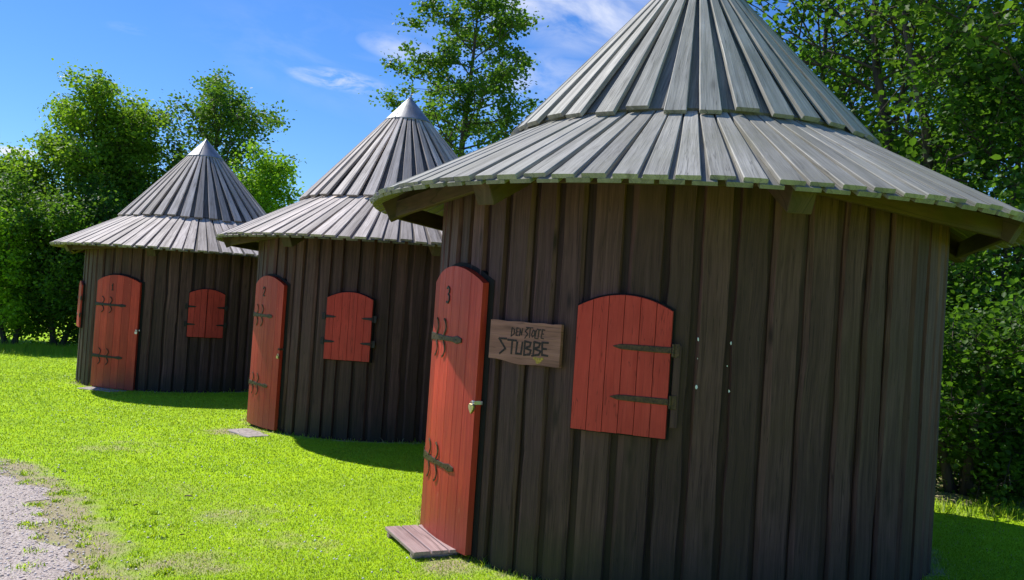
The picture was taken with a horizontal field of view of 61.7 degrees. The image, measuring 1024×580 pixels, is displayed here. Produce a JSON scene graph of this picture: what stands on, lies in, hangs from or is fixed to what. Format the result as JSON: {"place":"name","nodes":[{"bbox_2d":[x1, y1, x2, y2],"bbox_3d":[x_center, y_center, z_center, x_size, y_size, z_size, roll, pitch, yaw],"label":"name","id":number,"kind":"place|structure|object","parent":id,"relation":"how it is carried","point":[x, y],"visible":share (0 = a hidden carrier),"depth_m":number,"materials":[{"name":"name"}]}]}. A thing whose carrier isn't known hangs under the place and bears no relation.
{"place":"outdoors","nodes":[
{"label":"outdoors","id":0,"kind":"place"},
{"bbox_2d":[0,455,253,579],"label":"gravel path","id":1,"kind":"structure","parent":0,"point":[16,534],"depth_m":5.21,"materials":[{"name":"grey gravel"}]},
{"bbox_2d":[7,377,410,578],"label":"clover flowers","id":2,"kind":"object","parent":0,"point":[315,515],"visible":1,"depth_m":6.36,"materials":[{"name":"white plant"}]},
{"bbox_2d":[0,297,1023,579],"bbox_3d":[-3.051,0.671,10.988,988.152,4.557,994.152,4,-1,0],"label":"ground","id":3,"kind":"structure","parent":0,"point":[180,561],"depth_m":6.80,"materials":[{"name":"green plant"}]},
{"bbox_2d":[0,140,63,338],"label":"broadleaf tree","id":4,"kind":"object","parent":3,"relation":"on","point":[6,164],"visible":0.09,"depth_m":24.06,"materials":[{"name":"green plant"}]},
{"bbox_2d":[0,195,85,344],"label":"shrub","id":5,"kind":"object","parent":3,"relation":"on","point":[19,324],"visible":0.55,"depth_m":21.69,"materials":[{"name":"green plant"}]},
{"bbox_2d":[0,161,124,346],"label":"shrub","id":6,"kind":"object","parent":3,"relation":"on","point":[11,189],"visible":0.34,"depth_m":21.92,"materials":[{"name":"green plant"}]},
{"bbox_2d":[16,177,147,334],"bbox_3d":[-10.515,-0.730,22.476,3.688,4.674,3.698,4,-1,0],"label":"shrub","id":7,"kind":"object","parent":3,"relation":"on","point":[71,216],"visible":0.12,"depth_m":21.55,"materials":[{"name":"green plant"}]},
{"bbox_2d":[0,58,169,295],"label":"broadleaf tree","id":8,"kind":"object","parent":3,"relation":"on","point":[79,159],"visible":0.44,"depth_m":24.42,"materials":[{"name":"green plant"}]},
{"bbox_2d":[79,386,125,391],"bbox_3d":[-6.388,1.579,13.391,0.783,0.058,0.342,3,-1,19],"label":"stone step","id":9,"kind":"object","parent":3,"relation":"on","point":[97,388],"visible":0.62,"depth_m":13.39,"materials":[{"name":"grey stone"}]},
{"bbox_2d":[48,90,194,206],"bbox_3d":[-11.605,-2.148,25.986,3.923,7.486,4.250,3,-1,29],"label":"broadleaf tree","id":10,"kind":"object","parent":3,"relation":"on","point":[144,152],"visible":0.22,"depth_m":25.06,"materials":[{"name":"green plant"}]},
{"bbox_2d":[49,139,265,392],"bbox_3d":[-5.598,-0.507,15.279,4.669,4.399,4.672,3,-1,19],"label":"round hut","id":11,"kind":"object","parent":3,"relation":"on","point":[169,278],"visible":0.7,"depth_m":13.64,"materials":[{"name":"brown wood"}]},
{"bbox_2d":[80,280,84,327],"bbox_3d":[-7.187,0.227,14.370,0.060,0.786,0.552,4,-1,-30],"label":"window frame","id":12,"kind":"structure","parent":11,"relation":"in","point":[83,297],"depth_m":14.12,"materials":[{"name":"red wood"}]},
{"bbox_2d":[90,275,141,390],"bbox_3d":[-6.289,0.654,13.559,0.908,1.791,0.106,3,-1,19],"label":"door","id":13,"kind":"structure","parent":11,"relation":"in","point":[118,301],"depth_m":13.49,"materials":[{"name":"red paint"}]},
{"bbox_2d":[186,289,225,338],"bbox_3d":[-4.879,0.370,13.674,0.552,0.786,0.060,4,-1,-26],"label":"window frame","id":14,"kind":"structure","parent":11,"relation":"in","point":[197,289],"depth_m":13.60,"materials":[{"name":"red wood"}]},
{"bbox_2d":[121,61,300,207],"bbox_3d":[-9.142,-2.707,26.397,4.981,8.843,5.552,4,-1,0],"label":"broadleaf tree","id":15,"kind":"object","parent":3,"relation":"on","point":[231,108],"visible":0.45,"depth_m":25.97,"materials":[{"name":"green plant"}]},
{"bbox_2d":[227,428,267,437],"bbox_3d":[-3.017,1.657,9.795,0.300,0.064,0.578,5,-1,-42],"label":"stone step","id":16,"kind":"object","parent":3,"relation":"on","point":[246,432],"visible":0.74,"depth_m":9.77,"materials":[{"name":"grey stone"}]},
{"bbox_2d":[220,139,306,213],"bbox_3d":[-7.038,-1.129,23.047,3.782,5.762,3.525,4,-1,0],"label":"broadleaf tree","id":17,"kind":"object","parent":3,"relation":"on","point":[264,186],"visible":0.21,"depth_m":22.63,"materials":[{"name":"green plant"}]},
{"bbox_2d":[215,96,457,442],"bbox_3d":[-1.502,-0.396,11.453,4.667,4.399,4.659,5,-1,-42],"label":"round hut","id":18,"kind":"object","parent":3,"relation":"on","point":[348,273],"visible":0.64,"depth_m":9.74,"materials":[{"name":"brown wood"}]},
{"bbox_2d":[247,276,286,429],"bbox_3d":[-2.951,0.722,10.227,0.092,1.791,0.784,5,-1,-42],"label":"door","id":19,"kind":"structure","parent":18,"relation":"in","point":[271,292],"depth_m":10.11,"materials":[{"name":"red paint"}]},
{"bbox_2d":[326,291,375,362],"bbox_3d":[-1.828,0.409,9.678,0.552,0.786,0.060,4,-1,9],"label":"window frame","id":20,"kind":"structure","parent":18,"relation":"in","point":[374,304],"depth_m":9.63,"materials":[{"name":"red wood"}]},
{"bbox_2d":[385,525,459,558],"bbox_3d":[-0.522,1.654,5.611,0.460,0.084,0.600,4,-1,-25],"label":"wooden step","id":21,"kind":"object","parent":3,"relation":"on","point":[418,541],"visible":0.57,"depth_m":5.48,"materials":[{"name":"wood"}]},
{"bbox_2d":[358,0,548,157],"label":"broadleaf tree","id":22,"kind":"object","parent":3,"relation":"on","point":[499,29],"visible":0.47,"depth_m":23.37,"materials":[{"name":"green plant"}]},
{"bbox_2d":[369,0,1023,579],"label":"round hut","id":23,"kind":"object","parent":3,"relation":"on","point":[723,242],"visible":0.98,"depth_m":4.83,"materials":[{"name":"wood"}]},
{"bbox_2d":[420,266,488,555],"bbox_3d":[-0.414,0.736,5.643,0.095,1.791,0.815,4,-1,-27],"label":"door","id":24,"kind":"structure","parent":23,"relation":"in","point":[450,454],"depth_m":5.48,"materials":[{"name":"red paint"}]},
{"bbox_2d":[468,401,474,413],"bbox_3d":[-0.249,0.723,5.287,0.020,0.081,0.050,5,-1,-39],"label":"padlock","id":25,"kind":"object","parent":23,"relation":"hanging from","point":[471,407],"visible":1,"depth_m":5.28,"materials":[{"name":"gold metal"}]},
{"bbox_2d":[489,319,563,367],"bbox_3d":[0.076,0.315,5.074,0.535,0.255,0.029,3,-1,40],"label":"wooden sign","id":26,"kind":"object","parent":23,"relation":"attached to","point":[525,343],"visible":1,"depth_m":5.05,"materials":[{"name":"brown wood"}]},
{"bbox_2d":[570,293,675,439],"bbox_3d":[0.623,0.412,4.800,0.552,0.786,0.060,3,-1,20],"label":"window frame","id":27,"kind":"structure","parent":23,"relation":"in","point":[674,314],"depth_m":4.70,"materials":[{"name":"red wood"}]},
{"bbox_2d":[758,0,966,166],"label":"broadleaf tree","id":28,"kind":"object","parent":3,"relation":"on","point":[850,83],"visible":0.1,"depth_m":12.98,"materials":[{"name":"green plant"}]},
{"bbox_2d":[745,0,1023,474],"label":"broadleaf tree","id":29,"kind":"object","parent":3,"relation":"on","point":[926,152],"visible":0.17,"depth_m":11.10,"materials":[{"name":"green plant"}]},
{"bbox_2d":[803,0,1023,311],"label":"broadleaf tree","id":30,"kind":"object","parent":3,"relation":"on","point":[992,50],"visible":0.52,"depth_m":9.67,"materials":[{"name":"green plant"}]},
{"bbox_2d":[809,0,1021,299],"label":"broadleaf tree","id":31,"kind":"object","parent":3,"relation":"on","point":[909,106],"visible":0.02,"depth_m":17.16,"materials":[{"name":"green plant"}]},
{"bbox_2d":[889,5,1023,424],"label":"young tree","id":32,"kind":"object","parent":3,"relation":"on","point":[947,106],"visible":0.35,"depth_m":9.44,"materials":[{"name":"green plant"}]},
{"bbox_2d":[914,26,1023,273],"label":"broadleaf tree","id":33,"kind":"object","parent":3,"relation":"on","point":[984,182],"visible":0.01,"depth_m":16.11,"materials":[{"name":"green plant"}]},
{"bbox_2d":[935,270,1023,509],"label":"shrub","id":34,"kind":"object","parent":3,"relation":"on","point":[958,404],"visible":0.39,"depth_m":7.80,"materials":[{"name":"green plant"}]},
{"bbox_2d":[937,248,1023,477],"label":"shrub","id":35,"kind":"object","parent":3,"relation":"on","point":[976,296],"visible":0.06,"depth_m":8.96,"materials":[{"name":"green plant"}]},
{"bbox_2d":[938,277,1023,498],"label":"shrub","id":36,"kind":"object","parent":3,"relation":"on","point":[977,450],"visible":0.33,"depth_m":7.96,"materials":[{"name":"green plant"}]},
{"bbox_2d":[0,0,1023,308],"label":"sky","id":37,"kind":"structure","parent":0,"point":[316,57],"materials":[{"name":"blue"}]}
]}

